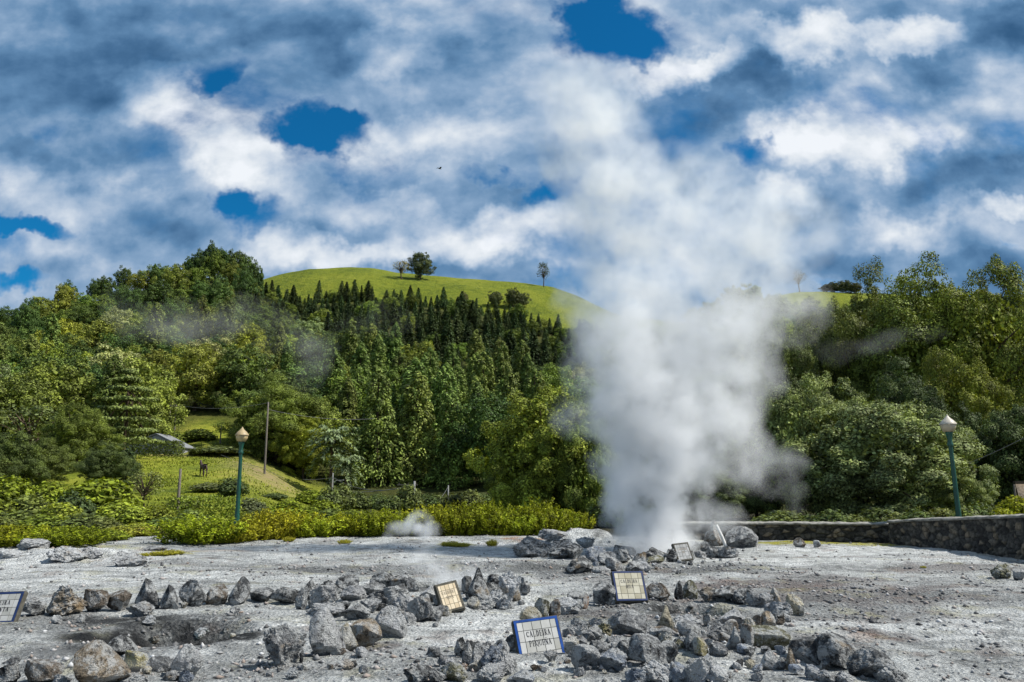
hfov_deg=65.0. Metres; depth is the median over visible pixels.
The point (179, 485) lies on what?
wooden post
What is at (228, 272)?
broadleaf tree
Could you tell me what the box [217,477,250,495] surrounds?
garden bush
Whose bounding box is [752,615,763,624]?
boulder
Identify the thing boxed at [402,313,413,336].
spruce tree
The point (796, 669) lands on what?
rock
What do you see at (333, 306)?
spruce tree
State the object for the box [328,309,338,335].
spruce tree
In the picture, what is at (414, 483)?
fence
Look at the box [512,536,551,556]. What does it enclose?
rock
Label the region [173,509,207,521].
garden bush
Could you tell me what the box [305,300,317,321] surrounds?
spruce tree
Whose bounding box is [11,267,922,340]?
grassy hill
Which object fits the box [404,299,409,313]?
spruce tree
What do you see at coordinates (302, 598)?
rock
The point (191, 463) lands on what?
grass
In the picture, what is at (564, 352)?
broadleaf tree
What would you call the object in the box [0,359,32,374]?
broadleaf tree
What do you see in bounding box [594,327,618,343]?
broadleaf tree
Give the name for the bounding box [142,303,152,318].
broadleaf tree
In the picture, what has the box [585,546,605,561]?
boulder
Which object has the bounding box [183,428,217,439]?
garden bush
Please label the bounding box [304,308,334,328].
broadleaf tree
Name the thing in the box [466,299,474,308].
broadleaf tree
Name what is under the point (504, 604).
rock
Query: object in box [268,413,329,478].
broadleaf tree
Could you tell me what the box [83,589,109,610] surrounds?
rock
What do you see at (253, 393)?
broadleaf tree
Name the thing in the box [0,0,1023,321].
sky
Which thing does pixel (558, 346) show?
spruce tree
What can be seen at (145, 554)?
grass tuft
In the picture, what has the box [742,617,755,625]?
boulder
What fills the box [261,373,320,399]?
broadleaf tree
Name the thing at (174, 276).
broadleaf tree
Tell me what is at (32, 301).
broadleaf tree
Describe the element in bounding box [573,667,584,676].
stone
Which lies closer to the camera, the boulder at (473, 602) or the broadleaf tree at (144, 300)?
the boulder at (473, 602)
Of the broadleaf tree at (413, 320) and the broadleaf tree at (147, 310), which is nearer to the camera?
the broadleaf tree at (147, 310)
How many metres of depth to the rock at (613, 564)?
19.16 m
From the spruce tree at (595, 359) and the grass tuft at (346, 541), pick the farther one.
the spruce tree at (595, 359)
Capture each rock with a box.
[0,548,22,558]
[0,663,20,681]
[17,538,50,549]
[22,601,44,615]
[24,659,63,681]
[25,594,39,602]
[46,546,87,562]
[46,585,88,615]
[52,674,71,681]
[73,639,131,681]
[82,546,104,558]
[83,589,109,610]
[107,590,131,610]
[108,634,138,654]
[110,551,146,566]
[121,671,147,681]
[124,650,148,669]
[126,601,154,615]
[135,578,159,608]
[143,546,167,550]
[149,656,171,671]
[159,584,177,608]
[162,670,179,680]
[205,584,228,604]
[228,576,250,605]
[250,587,274,602]
[262,623,306,665]
[269,587,298,602]
[295,585,308,609]
[299,647,303,662]
[306,579,316,590]
[306,603,345,615]
[308,583,338,607]
[309,607,345,654]
[320,580,342,593]
[330,648,345,654]
[339,603,370,619]
[340,623,357,650]
[350,618,382,646]
[360,597,381,612]
[361,581,385,594]
[366,583,410,610]
[391,575,411,586]
[392,592,412,612]
[403,612,416,623]
[403,664,434,681]
[406,577,418,591]
[407,594,434,621]
[419,585,434,601]
[429,670,446,681]
[430,604,444,620]
[433,595,438,605]
[454,637,464,656]
[461,575,471,593]
[462,639,471,664]
[467,567,489,598]
[469,640,475,652]
[470,641,483,663]
[476,661,509,681]
[478,598,495,609]
[481,641,496,653]
[481,643,508,666]
[486,582,494,591]
[487,574,499,588]
[489,589,506,606]
[495,646,516,674]
[496,598,514,609]
[499,571,520,601]
[505,634,514,650]
[506,669,534,681]
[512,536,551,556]
[513,587,520,600]
[518,576,525,592]
[520,584,529,593]
[534,597,549,616]
[538,529,566,539]
[546,539,579,557]
[549,599,560,615]
[557,596,576,614]
[562,627,574,636]
[564,545,583,558]
[564,636,578,653]
[565,557,591,572]
[567,591,582,599]
[570,606,579,613]
[570,618,581,624]
[573,598,583,609]
[573,621,591,636]
[576,537,594,547]
[582,592,588,608]
[582,624,602,639]
[588,618,602,625]
[589,640,609,654]
[591,566,610,573]
[593,582,615,605]
[598,623,611,635]
[598,646,627,670]
[605,557,622,570]
[606,636,622,647]
[613,545,635,555]
[613,549,629,562]
[616,639,631,660]
[625,561,638,570]
[625,668,647,681]
[629,633,667,664]
[632,552,646,561]
[637,559,650,571]
[640,659,671,681]
[645,547,666,559]
[646,555,663,562]
[649,626,672,637]
[656,539,664,546]
[657,605,674,628]
[662,640,677,663]
[666,548,677,561]
[670,661,686,681]
[674,580,682,599]
[675,614,701,629]
[675,639,683,648]
[677,620,701,636]
[684,631,697,650]
[684,653,713,681]
[693,636,707,655]
[694,550,705,558]
[697,586,715,601]
[703,614,711,625]
[704,520,722,545]
[704,638,712,647]
[705,546,720,557]
[707,620,727,638]
[708,665,728,681]
[709,641,727,656]
[712,585,733,601]
[717,608,744,627]
[718,546,739,558]
[724,619,738,635]
[726,626,741,649]
[730,587,749,604]
[736,658,742,666]
[740,623,753,644]
[745,589,762,606]
[751,625,793,649]
[752,664,762,672]
[758,592,773,606]
[761,646,770,653]
[761,649,776,669]
[763,601,792,615]
[770,587,780,601]
[771,610,784,624]
[774,645,785,654]
[775,657,785,669]
[784,613,790,621]
[785,648,795,670]
[786,593,803,615]
[788,636,820,664]
[788,664,803,674]
[804,664,819,679]
[813,540,820,547]
[815,633,857,667]
[817,669,835,681]
[819,658,830,669]
[835,671,855,681]
[873,662,908,681]
[990,563,1010,578]
[1012,568,1023,579]
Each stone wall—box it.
[657,521,889,542]
[887,514,1023,559]
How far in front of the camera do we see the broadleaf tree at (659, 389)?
171.64 m
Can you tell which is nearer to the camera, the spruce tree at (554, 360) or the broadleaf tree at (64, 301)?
the spruce tree at (554, 360)
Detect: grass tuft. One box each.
[138,552,161,556]
[151,549,186,555]
[281,536,295,541]
[337,539,352,543]
[443,541,459,546]
[452,542,470,546]
[485,539,498,545]
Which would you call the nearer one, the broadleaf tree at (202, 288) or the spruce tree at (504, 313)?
the broadleaf tree at (202, 288)
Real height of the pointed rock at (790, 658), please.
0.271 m
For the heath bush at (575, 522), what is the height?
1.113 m
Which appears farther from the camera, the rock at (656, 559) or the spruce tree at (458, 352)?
the spruce tree at (458, 352)
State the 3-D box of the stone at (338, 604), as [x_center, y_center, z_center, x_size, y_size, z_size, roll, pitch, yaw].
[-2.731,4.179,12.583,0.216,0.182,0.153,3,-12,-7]
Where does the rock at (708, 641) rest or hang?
on the ground at (106, 573)
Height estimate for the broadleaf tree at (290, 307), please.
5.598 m
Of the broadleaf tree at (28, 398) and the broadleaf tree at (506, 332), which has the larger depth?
the broadleaf tree at (506, 332)
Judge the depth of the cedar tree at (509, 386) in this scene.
129.08 m
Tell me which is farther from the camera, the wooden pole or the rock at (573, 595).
the wooden pole
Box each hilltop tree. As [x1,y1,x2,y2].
[392,260,410,278]
[406,251,436,279]
[485,291,503,304]
[502,287,522,306]
[516,292,531,304]
[537,262,549,286]
[791,269,806,291]
[818,284,833,291]
[827,281,841,291]
[838,280,856,292]
[848,282,862,293]
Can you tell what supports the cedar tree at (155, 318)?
on the hillside
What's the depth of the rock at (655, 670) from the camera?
8.15 m
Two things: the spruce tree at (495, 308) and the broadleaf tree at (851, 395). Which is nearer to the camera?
the broadleaf tree at (851, 395)
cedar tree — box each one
[0,322,9,346]
[0,334,11,360]
[0,342,6,368]
[16,334,40,363]
[39,314,61,351]
[91,354,125,437]
[139,302,165,358]
[186,295,210,345]
[212,296,239,346]
[269,322,286,372]
[277,340,294,373]
[292,331,311,368]
[316,347,345,410]
[334,377,359,460]
[341,317,358,372]
[344,366,405,487]
[349,342,371,408]
[354,323,377,371]
[364,378,398,463]
[369,334,387,373]
[384,371,442,484]
[385,321,403,369]
[391,350,406,407]
[393,357,434,466]
[393,360,416,420]
[417,392,475,490]
[421,362,464,459]
[422,346,440,391]
[429,372,444,428]
[440,344,456,367]
[446,352,461,398]
[450,364,467,408]
[461,381,487,474]
[463,329,487,386]
[463,375,483,434]
[465,352,487,391]
[466,351,497,403]
[491,379,506,429]
[492,337,503,386]
[492,341,513,394]
[495,367,521,437]
[512,339,529,393]
[517,352,535,398]
[521,368,543,418]
[530,371,546,424]
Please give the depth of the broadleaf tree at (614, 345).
272.78 m
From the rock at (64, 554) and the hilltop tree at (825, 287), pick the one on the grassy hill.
the hilltop tree at (825, 287)
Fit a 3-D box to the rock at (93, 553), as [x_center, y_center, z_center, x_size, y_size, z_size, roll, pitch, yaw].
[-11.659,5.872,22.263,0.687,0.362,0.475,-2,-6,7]
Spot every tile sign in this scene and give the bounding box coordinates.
[0,591,27,621]
[433,580,465,612]
[511,615,565,653]
[610,571,648,603]
[671,542,693,561]
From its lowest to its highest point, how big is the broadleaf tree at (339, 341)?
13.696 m
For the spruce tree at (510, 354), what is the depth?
207.22 m
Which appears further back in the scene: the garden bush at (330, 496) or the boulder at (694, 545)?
the garden bush at (330, 496)
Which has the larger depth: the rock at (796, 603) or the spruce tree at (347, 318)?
the spruce tree at (347, 318)
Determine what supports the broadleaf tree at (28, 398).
on the hillside
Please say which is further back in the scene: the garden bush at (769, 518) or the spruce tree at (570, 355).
the spruce tree at (570, 355)
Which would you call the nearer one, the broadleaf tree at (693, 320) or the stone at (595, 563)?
the stone at (595, 563)
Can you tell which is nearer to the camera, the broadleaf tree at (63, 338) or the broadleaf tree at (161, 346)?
the broadleaf tree at (161, 346)
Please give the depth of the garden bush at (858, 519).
33.68 m
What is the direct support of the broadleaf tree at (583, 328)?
on the hillside
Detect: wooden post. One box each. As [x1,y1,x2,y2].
[176,469,181,509]
[1013,484,1016,500]
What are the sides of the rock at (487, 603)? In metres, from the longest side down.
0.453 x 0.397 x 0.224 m
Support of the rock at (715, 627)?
on the ground at (106, 573)
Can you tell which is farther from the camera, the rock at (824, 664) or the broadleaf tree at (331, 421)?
the broadleaf tree at (331, 421)
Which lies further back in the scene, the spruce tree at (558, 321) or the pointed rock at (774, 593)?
the spruce tree at (558, 321)
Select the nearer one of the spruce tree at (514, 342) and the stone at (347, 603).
the stone at (347, 603)
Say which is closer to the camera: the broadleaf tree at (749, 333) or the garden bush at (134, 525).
the garden bush at (134, 525)
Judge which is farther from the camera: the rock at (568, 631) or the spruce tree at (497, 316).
the spruce tree at (497, 316)
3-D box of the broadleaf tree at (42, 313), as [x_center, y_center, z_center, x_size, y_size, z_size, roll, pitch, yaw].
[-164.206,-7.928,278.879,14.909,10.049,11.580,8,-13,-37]
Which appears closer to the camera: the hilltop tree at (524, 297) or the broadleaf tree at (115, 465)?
the broadleaf tree at (115, 465)
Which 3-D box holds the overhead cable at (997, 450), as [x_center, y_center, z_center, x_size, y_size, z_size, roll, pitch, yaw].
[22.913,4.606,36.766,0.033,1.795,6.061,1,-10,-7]
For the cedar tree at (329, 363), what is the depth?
143.84 m
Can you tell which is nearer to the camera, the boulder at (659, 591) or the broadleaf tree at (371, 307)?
the boulder at (659, 591)
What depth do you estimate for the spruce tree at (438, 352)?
206.32 m
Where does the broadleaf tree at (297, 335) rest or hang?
on the hillside
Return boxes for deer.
[199,460,207,476]
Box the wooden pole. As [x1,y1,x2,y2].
[263,402,268,473]
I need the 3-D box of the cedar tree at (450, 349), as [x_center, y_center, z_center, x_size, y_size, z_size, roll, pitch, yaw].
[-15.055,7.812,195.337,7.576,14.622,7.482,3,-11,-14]
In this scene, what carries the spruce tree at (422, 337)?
on the hillside
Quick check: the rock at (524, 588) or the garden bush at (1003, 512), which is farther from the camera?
the garden bush at (1003, 512)
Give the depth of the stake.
26.81 m
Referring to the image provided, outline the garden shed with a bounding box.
[126,433,193,453]
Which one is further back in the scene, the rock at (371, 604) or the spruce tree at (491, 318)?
the spruce tree at (491, 318)
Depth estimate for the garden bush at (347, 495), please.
64.29 m
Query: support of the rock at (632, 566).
on the ground at (106, 573)
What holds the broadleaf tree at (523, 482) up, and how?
on the ground at (106, 573)
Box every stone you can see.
[6,656,20,664]
[51,615,61,623]
[77,616,85,622]
[141,666,151,673]
[142,615,155,625]
[149,635,159,643]
[156,666,163,672]
[179,670,194,681]
[180,602,187,607]
[194,627,210,638]
[229,607,239,615]
[284,667,298,678]
[300,665,306,670]
[327,664,333,668]
[331,602,344,606]
[339,658,353,669]
[340,601,349,609]
[355,646,367,656]
[358,665,368,673]
[427,646,440,657]
[432,621,438,626]
[437,655,448,665]
[442,605,451,615]
[467,659,481,671]
[518,600,524,604]
[530,664,537,670]
[540,666,546,671]
[543,650,557,661]
[564,658,570,663]
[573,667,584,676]
[578,636,587,643]
[583,631,594,641]
[583,664,591,669]
[592,561,598,566]
[658,632,671,642]
[701,630,706,636]
[718,632,729,642]
[732,662,741,669]
[736,643,746,653]
[743,655,750,660]
[744,647,755,655]
[745,659,757,669]
[751,671,763,680]
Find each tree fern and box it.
[303,424,359,489]
[325,454,366,491]
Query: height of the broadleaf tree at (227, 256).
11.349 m
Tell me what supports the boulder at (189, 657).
on the ground at (106, 573)
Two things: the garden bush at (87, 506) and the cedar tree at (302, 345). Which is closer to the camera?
the garden bush at (87, 506)
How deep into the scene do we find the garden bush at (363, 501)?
68.06 m
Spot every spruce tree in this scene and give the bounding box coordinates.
[251,293,260,311]
[254,273,263,295]
[263,282,268,297]
[266,280,275,301]
[270,285,283,308]
[272,303,281,328]
[279,289,288,309]
[288,285,298,305]
[295,311,299,325]
[296,296,303,311]
[300,305,307,322]
[305,294,310,313]
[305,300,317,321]
[311,280,324,303]
[318,298,324,313]
[321,312,333,335]
[324,304,332,316]
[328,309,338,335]
[330,295,335,313]
[334,313,344,333]
[335,281,345,301]
[338,295,345,312]
[339,282,352,301]
[341,297,350,316]
[343,311,350,330]
[347,304,357,325]
[350,279,361,301]
[353,296,360,316]
[355,304,366,326]
[356,325,363,343]
[360,280,373,301]
[362,317,372,341]
[365,305,370,324]
[370,286,374,300]
[370,310,377,328]
[373,297,382,319]
[374,312,380,330]
[378,298,386,317]
[379,290,389,305]
[380,311,390,327]
[381,321,388,337]
[387,294,400,315]
[388,300,400,324]
[391,316,406,346]
[398,300,406,320]
[399,289,404,302]
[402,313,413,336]
[403,320,418,347]
[404,285,413,301]
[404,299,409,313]
[410,301,417,321]
[414,311,425,337]
[415,287,421,306]
[417,305,426,327]
[417,326,427,349]
[418,299,424,313]
[423,296,427,307]
[424,306,431,331]
[424,306,440,337]
[427,299,432,313]
[433,295,442,309]
[433,334,442,355]
[436,287,449,309]
[436,302,441,321]
[436,313,441,331]
[437,351,441,369]
[439,311,456,345]
[440,314,454,348]
[440,336,449,361]
[441,306,447,322]
[451,308,464,344]
[456,291,466,309]
[457,347,463,367]
[458,319,472,348]
[459,296,468,318]
[460,313,466,331]
[465,300,476,324]
[472,319,483,339]
[474,298,481,317]
[474,307,482,326]
[481,315,492,337]
[481,335,492,361]
[482,323,493,352]
[484,343,490,360]
[485,302,493,317]
[488,312,496,329]
[490,320,495,336]
[492,299,502,318]
[492,317,505,347]
[494,318,505,341]
[495,310,503,327]
[501,307,506,322]
[503,312,510,330]
[504,312,521,335]
[505,331,512,352]
[507,304,514,322]
[507,349,516,387]
[510,338,518,365]
[518,311,526,330]
[518,327,528,345]
[526,328,542,364]
[536,317,542,335]
[537,343,551,366]
[539,357,544,370]
[540,328,546,347]
[543,333,552,357]
[547,318,552,332]
[550,336,561,362]
[551,322,558,335]
[552,348,557,367]
[553,314,562,329]
[556,355,562,368]
[558,330,566,347]
[564,348,576,365]
[565,328,574,351]
[573,338,581,364]
[576,319,584,338]
[577,340,593,365]
[578,347,592,383]
[592,350,605,378]
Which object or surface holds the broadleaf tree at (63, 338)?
on the hillside
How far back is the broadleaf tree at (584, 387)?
183.60 m
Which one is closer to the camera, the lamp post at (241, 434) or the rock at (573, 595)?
the rock at (573, 595)
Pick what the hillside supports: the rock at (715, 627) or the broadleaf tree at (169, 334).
the broadleaf tree at (169, 334)
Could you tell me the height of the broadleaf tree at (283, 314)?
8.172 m
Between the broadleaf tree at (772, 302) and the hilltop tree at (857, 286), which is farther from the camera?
the hilltop tree at (857, 286)
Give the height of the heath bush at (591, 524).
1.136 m
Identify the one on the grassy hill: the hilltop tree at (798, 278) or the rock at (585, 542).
the hilltop tree at (798, 278)
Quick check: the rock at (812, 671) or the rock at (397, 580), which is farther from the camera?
the rock at (397, 580)
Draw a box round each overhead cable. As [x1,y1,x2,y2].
[180,403,265,408]
[272,410,374,419]
[970,438,1023,462]
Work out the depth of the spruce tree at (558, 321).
302.92 m
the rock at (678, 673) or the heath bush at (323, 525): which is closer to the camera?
the rock at (678, 673)
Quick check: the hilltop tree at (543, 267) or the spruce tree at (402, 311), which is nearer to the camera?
the spruce tree at (402, 311)
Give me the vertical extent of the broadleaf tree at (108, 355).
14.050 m
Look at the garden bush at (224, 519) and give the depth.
36.09 m
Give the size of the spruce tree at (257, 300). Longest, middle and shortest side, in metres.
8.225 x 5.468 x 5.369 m
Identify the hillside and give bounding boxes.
[26,278,1022,517]
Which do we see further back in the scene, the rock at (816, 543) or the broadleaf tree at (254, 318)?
the broadleaf tree at (254, 318)
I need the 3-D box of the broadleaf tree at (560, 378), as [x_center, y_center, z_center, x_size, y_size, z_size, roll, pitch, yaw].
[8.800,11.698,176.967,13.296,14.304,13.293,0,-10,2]
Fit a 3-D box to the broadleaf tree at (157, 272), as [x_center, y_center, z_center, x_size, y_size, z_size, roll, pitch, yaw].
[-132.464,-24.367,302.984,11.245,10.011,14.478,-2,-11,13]
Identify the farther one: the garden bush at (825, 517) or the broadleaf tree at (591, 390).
the broadleaf tree at (591, 390)
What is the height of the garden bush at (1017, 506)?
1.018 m
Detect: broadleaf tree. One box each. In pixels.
[0,305,14,322]
[0,358,32,380]
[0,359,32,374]
[0,364,27,409]
[0,372,55,443]
[0,404,65,444]
[0,430,50,486]
[0,447,28,485]
[2,325,16,337]
[4,321,25,336]
[7,344,21,370]
[8,336,25,356]
[9,302,39,334]
[10,340,55,369]
[15,326,43,346]
[18,358,113,430]
[21,297,38,306]
[21,350,96,431]
[26,303,50,324]
[27,343,79,371]
[28,437,78,486]
[32,296,58,313]
[33,316,46,329]
[33,401,126,466]
[34,318,83,348]
[35,412,62,446]
[45,312,64,320]
[53,340,96,360]
[54,283,79,312]
[56,308,74,328]
[56,332,81,352]
[59,279,79,298]
[63,349,97,370]
[66,304,96,325]
[68,317,127,353]
[69,302,87,315]
[71,292,91,310]
[73,440,143,487]
[76,322,93,336]
[77,351,104,364]
[79,356,119,416]
[79,437,124,459]
[85,341,140,375]
[86,278,99,298]
[86,293,114,317]
[90,275,116,302]
[91,332,149,358]
[95,303,115,319]
[95,306,135,340]
[97,306,118,320]
[104,343,144,363]
[107,286,127,308]
[110,265,133,287]
[115,282,130,295]
[115,322,158,354]
[116,372,189,438]
[117,287,151,318]
[117,449,141,484]
[122,355,188,427]
[123,310,147,324]
[125,270,154,291]
[126,471,167,509]
[127,318,147,331]
[129,288,153,316]
[137,264,173,285]
[137,348,184,393]
[141,280,173,306]
[141,298,185,339]
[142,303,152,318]
[148,337,195,395]
[149,264,192,291]
[157,331,199,355]
[160,324,185,343]
[161,341,238,410]
[166,284,197,307]
[168,299,187,308]
[173,304,221,339]
[174,303,193,317]
[182,254,195,272]
[183,267,214,286]
[187,279,211,308]
[187,335,232,371]
[189,248,206,272]
[194,279,212,303]
[199,335,237,349]
[201,239,219,272]
[201,249,225,279]
[205,342,285,411]
[207,245,228,261]
[207,297,254,332]
[210,273,233,309]
[211,279,235,299]
[212,370,341,461]
[221,251,233,274]
[221,261,241,284]
[225,356,265,399]
[226,339,277,371]
[228,249,245,268]
[229,319,269,351]
[231,267,259,298]
[233,291,258,319]
[239,254,253,281]
[239,389,285,447]
[244,317,273,354]
[248,259,263,283]
[248,313,268,325]
[249,305,280,326]
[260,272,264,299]
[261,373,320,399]
[262,290,278,307]
[263,334,301,361]
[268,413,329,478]
[274,309,300,321]
[276,314,296,339]
[284,302,297,313]
[284,361,346,398]
[286,391,344,428]
[289,317,324,338]
[289,327,304,345]
[293,331,335,353]
[293,396,354,473]
[294,359,325,388]
[301,331,348,371]
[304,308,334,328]
[308,330,336,343]
[325,290,337,302]
[325,361,353,383]
[325,367,399,435]
[335,327,360,357]
[354,305,367,318]
[360,326,382,341]
[363,300,380,316]
[363,330,407,373]
[368,363,403,409]
[380,296,399,315]
[387,340,441,368]
[400,314,415,329]
[404,293,419,308]
[424,332,442,349]
[438,391,517,483]
[446,303,456,317]
[447,297,455,304]
[451,342,467,360]
[462,384,622,514]
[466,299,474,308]
[481,431,519,510]
[502,329,515,339]
[509,304,528,318]
[512,328,529,342]
[522,362,576,396]
[526,318,543,333]
[532,398,614,515]
[534,363,555,391]
[540,319,553,330]
[545,336,563,350]
[552,341,579,365]
[553,376,628,413]
[554,327,576,345]
[555,361,597,386]
[564,360,578,375]
[571,330,578,343]
[575,319,592,337]
[576,379,598,405]
[577,347,618,367]
[588,367,625,395]
[590,385,654,505]
[590,388,635,417]
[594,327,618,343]
[604,354,623,375]
[604,371,648,400]
[605,365,632,382]
[606,337,625,359]
[612,365,701,501]
[620,352,647,370]
[635,356,675,385]
[639,326,665,350]
[648,345,670,365]
[648,370,687,394]
[648,382,671,405]
[650,363,739,482]
[671,469,749,521]
[681,307,704,330]
[690,323,750,375]
[696,300,731,330]
[702,303,742,335]
[707,430,793,518]
[708,337,783,449]
[716,283,754,309]
[725,334,749,358]
[731,299,761,330]
[735,371,854,519]
[739,305,833,431]
[741,324,776,354]
[745,283,762,311]
[755,293,789,318]
[762,315,795,340]
[776,301,805,321]
[776,313,797,330]
[779,398,987,518]
[780,295,861,402]
[797,296,823,325]
[808,370,873,514]
[816,255,920,401]
[819,307,836,326]
[843,250,1023,410]
[858,354,982,439]
[895,406,1000,516]
[900,253,1023,410]
[913,345,1012,442]
[928,283,958,298]
[929,467,999,514]
[970,403,1023,507]
[977,256,1023,387]
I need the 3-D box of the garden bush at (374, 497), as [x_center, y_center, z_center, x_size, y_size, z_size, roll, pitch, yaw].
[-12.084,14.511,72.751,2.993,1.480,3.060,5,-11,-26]
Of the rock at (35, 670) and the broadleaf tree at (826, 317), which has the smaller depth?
the rock at (35, 670)
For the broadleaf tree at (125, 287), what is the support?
on the hillside
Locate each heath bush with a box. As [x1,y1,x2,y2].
[0,522,60,547]
[0,525,85,546]
[27,524,122,546]
[138,511,249,544]
[203,524,261,543]
[231,519,278,540]
[232,508,303,539]
[265,505,330,537]
[293,513,353,537]
[313,511,368,536]
[344,509,406,536]
[366,507,424,535]
[401,502,450,535]
[422,500,478,535]
[443,500,506,535]
[472,498,534,535]
[493,509,553,535]
[505,496,573,535]
[543,508,590,531]
[558,508,595,528]
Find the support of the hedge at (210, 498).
on the hillside
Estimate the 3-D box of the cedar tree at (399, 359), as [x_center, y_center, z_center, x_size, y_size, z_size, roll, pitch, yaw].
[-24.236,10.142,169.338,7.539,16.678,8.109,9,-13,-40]
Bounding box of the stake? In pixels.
[715,524,726,545]
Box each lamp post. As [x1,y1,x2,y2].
[234,427,248,524]
[939,415,961,516]
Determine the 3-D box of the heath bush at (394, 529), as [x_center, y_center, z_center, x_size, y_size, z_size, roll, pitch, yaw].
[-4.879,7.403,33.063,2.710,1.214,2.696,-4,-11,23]
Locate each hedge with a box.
[116,440,184,456]
[166,494,242,517]
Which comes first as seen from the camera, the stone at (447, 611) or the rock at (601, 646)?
the rock at (601, 646)
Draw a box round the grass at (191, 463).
[118,429,349,517]
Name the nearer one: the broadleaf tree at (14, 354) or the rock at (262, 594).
the rock at (262, 594)
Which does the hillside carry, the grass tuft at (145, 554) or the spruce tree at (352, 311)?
the spruce tree at (352, 311)
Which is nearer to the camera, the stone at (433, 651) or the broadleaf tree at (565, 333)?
the stone at (433, 651)
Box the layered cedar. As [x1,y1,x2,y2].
[96,368,164,450]
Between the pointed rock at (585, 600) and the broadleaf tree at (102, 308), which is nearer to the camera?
the pointed rock at (585, 600)
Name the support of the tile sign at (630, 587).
on the ground at (106, 573)
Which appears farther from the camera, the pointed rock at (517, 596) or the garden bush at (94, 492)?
the garden bush at (94, 492)
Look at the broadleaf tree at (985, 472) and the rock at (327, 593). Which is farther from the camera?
the broadleaf tree at (985, 472)
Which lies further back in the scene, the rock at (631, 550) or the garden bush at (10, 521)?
the garden bush at (10, 521)
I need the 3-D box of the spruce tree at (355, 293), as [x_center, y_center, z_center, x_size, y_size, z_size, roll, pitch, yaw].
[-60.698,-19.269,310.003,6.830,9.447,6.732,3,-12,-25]
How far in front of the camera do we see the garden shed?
106.90 m
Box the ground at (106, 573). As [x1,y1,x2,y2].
[0,513,1023,681]
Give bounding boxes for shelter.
[1013,481,1023,497]
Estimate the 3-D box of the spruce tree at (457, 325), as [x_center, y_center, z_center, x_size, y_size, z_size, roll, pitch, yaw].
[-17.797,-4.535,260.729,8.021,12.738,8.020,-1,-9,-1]
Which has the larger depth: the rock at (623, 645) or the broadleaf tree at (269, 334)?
the broadleaf tree at (269, 334)
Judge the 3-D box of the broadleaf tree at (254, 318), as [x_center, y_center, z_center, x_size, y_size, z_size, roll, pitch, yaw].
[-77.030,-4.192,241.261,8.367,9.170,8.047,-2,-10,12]
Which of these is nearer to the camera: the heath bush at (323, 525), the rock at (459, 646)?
the rock at (459, 646)
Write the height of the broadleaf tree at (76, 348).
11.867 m
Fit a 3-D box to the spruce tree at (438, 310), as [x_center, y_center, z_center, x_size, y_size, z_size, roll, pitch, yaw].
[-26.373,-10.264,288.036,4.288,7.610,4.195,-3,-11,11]
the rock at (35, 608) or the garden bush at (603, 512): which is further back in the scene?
the garden bush at (603, 512)
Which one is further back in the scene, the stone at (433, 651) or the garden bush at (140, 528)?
the garden bush at (140, 528)
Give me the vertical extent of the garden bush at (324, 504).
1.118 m
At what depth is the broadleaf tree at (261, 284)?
305.33 m
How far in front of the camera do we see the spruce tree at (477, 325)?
259.61 m
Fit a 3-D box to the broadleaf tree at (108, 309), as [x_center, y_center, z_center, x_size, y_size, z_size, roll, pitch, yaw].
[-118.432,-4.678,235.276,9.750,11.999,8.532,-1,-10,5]
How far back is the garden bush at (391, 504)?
60.33 m
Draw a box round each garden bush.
[0,475,37,503]
[0,497,23,516]
[0,509,46,522]
[0,516,21,525]
[6,493,50,514]
[14,514,67,530]
[26,480,70,504]
[36,501,85,519]
[52,512,105,529]
[55,490,99,516]
[62,476,143,512]
[84,517,123,529]
[93,499,143,518]
[96,529,132,540]
[100,525,137,536]
[112,505,148,525]
[123,522,152,528]
[134,526,165,535]
[143,504,176,522]
[146,516,178,526]
[164,495,200,508]
[165,429,190,442]
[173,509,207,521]
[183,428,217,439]
[188,447,208,454]
[188,482,219,491]
[198,445,251,454]
[202,517,233,529]
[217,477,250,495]
[227,512,256,523]
[234,497,270,514]
[240,509,273,519]
[262,493,287,499]
[270,499,303,511]
[270,508,297,513]
[291,506,319,514]
[292,490,323,504]
[308,499,342,513]
[315,485,345,510]
[317,508,341,518]
[334,482,356,510]
[334,509,368,517]
[350,491,372,509]
[368,493,388,507]
[371,495,403,511]
[396,483,424,511]
[420,493,440,510]
[426,494,445,500]
[437,492,465,509]
[460,489,485,507]
[478,493,497,507]
[585,494,626,528]
[751,514,782,521]
[761,510,798,520]
[771,510,805,521]
[800,514,819,520]
[806,509,852,521]
[843,514,870,521]
[856,506,895,522]
[880,511,906,521]
[898,508,934,519]
[926,507,952,516]
[946,505,981,516]
[966,501,993,515]
[978,501,998,514]
[990,507,1019,515]
[995,495,1023,513]
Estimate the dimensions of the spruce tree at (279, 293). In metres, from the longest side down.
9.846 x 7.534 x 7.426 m
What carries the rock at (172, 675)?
on the ground at (106, 573)
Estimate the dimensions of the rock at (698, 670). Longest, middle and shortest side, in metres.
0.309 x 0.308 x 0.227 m
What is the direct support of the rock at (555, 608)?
on the ground at (106, 573)
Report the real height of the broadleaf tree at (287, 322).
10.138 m
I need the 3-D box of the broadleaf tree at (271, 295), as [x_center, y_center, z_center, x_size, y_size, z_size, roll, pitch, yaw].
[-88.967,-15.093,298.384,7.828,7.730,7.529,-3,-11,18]
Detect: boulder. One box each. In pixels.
[170,644,203,674]
[178,579,206,606]
[335,575,359,589]
[340,585,366,599]
[370,571,392,587]
[375,605,407,637]
[439,662,467,681]
[467,596,480,608]
[495,639,509,651]
[519,606,541,619]
[570,644,600,668]
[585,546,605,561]
[597,551,615,564]
[610,608,646,636]
[646,582,669,600]
[661,534,675,542]
[674,530,686,542]
[683,580,697,598]
[688,541,699,551]
[700,541,710,550]
[724,526,757,546]
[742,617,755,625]
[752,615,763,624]
[761,611,775,625]
[793,538,805,547]
[846,647,894,677]
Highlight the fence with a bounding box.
[397,481,417,494]

